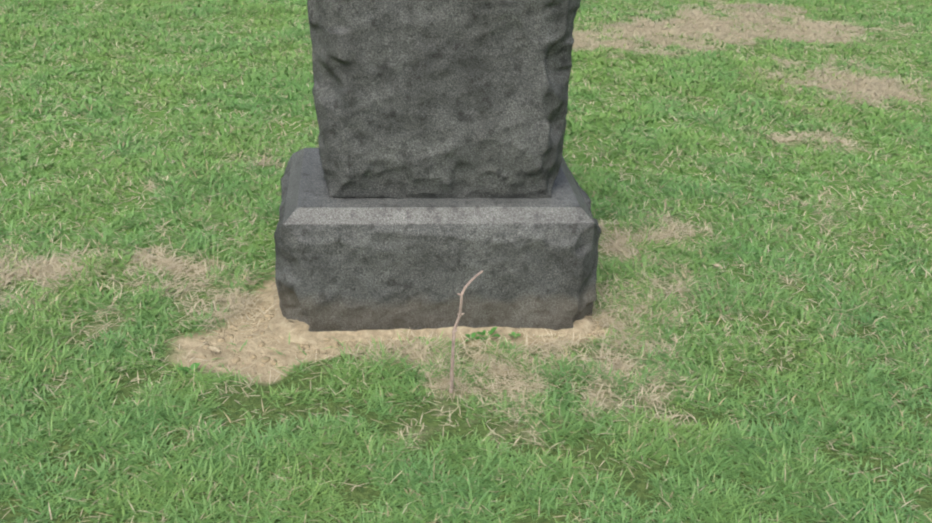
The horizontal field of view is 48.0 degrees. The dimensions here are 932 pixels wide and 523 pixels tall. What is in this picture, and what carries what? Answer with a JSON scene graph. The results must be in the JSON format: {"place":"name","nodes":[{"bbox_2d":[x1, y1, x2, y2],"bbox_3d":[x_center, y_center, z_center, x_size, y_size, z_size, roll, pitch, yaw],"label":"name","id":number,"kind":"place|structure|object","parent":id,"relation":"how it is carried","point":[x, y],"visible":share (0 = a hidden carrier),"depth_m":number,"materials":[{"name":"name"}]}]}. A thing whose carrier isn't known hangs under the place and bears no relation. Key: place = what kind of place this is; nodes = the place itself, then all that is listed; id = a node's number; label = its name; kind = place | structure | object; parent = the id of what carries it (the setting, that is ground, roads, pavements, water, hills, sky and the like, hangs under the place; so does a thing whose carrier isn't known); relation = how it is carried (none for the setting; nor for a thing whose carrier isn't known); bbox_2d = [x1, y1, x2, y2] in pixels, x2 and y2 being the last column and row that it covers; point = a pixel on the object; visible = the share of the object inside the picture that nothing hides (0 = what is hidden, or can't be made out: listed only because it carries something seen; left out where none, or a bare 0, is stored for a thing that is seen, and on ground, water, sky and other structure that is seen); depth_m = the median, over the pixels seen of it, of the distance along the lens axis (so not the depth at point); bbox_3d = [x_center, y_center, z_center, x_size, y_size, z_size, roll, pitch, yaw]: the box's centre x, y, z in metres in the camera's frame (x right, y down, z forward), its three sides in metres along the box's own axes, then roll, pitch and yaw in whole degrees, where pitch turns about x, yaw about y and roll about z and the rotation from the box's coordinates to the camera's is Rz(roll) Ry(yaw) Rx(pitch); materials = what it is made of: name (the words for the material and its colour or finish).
{"place":"outdoors","nodes":[
{"label":"outdoors","id":0,"kind":"place"},
{"bbox_2d":[0,0,931,522],"bbox_3d":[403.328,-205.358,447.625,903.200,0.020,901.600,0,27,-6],"label":"ground","id":1,"kind":"structure","parent":0,"point":[358,494],"depth_m":2.75,"materials":[{"name":"green plant"}]},
{"bbox_2d":[177,327,520,372],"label":"weeds","id":2,"kind":"object","parent":1,"relation":"on","point":[491,331],"visible":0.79,"depth_m":2.77,"materials":[{"name":"green plant"}]},
{"bbox_2d":[176,307,598,375],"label":"pebbles","id":3,"kind":"object","parent":1,"relation":"on","point":[260,344],"visible":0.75,"depth_m":2.73,"materials":[{"name":"stone"}]},
{"bbox_2d":[268,282,597,344],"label":"dirt","id":4,"kind":"structure","parent":1,"relation":"on","point":[280,326],"depth_m":2.78,"materials":[{"name":"beige soil"}]},
{"bbox_2d":[274,0,600,331],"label":"headstone","id":5,"kind":"object","parent":1,"relation":"on","point":[426,181],"visible":1,"depth_m":2.66,"materials":[{"name":"stone"}]},
{"bbox_2d":[208,264,721,351],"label":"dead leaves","id":6,"kind":"object","parent":1,"relation":"on","point":[217,349],"visible":0.88,"depth_m":2.66,"materials":[{"name":"brown plant"}]},
{"bbox_2d":[0,0,931,522],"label":"lawn grass","id":7,"kind":"structure","parent":1,"relation":"on","point":[778,472],"depth_m":3.02,"materials":[{"name":"green plant"}]},
{"bbox_2d":[449,270,482,392],"bbox_3d":[-0.002,0.178,2.463,0.069,0.357,0.016,0,27,-6],"label":"twig","id":8,"kind":"object","parent":1,"relation":"on","point":[459,314],"visible":1,"depth_m":2.45,"materials":[{"name":"beige wood"}]}
]}

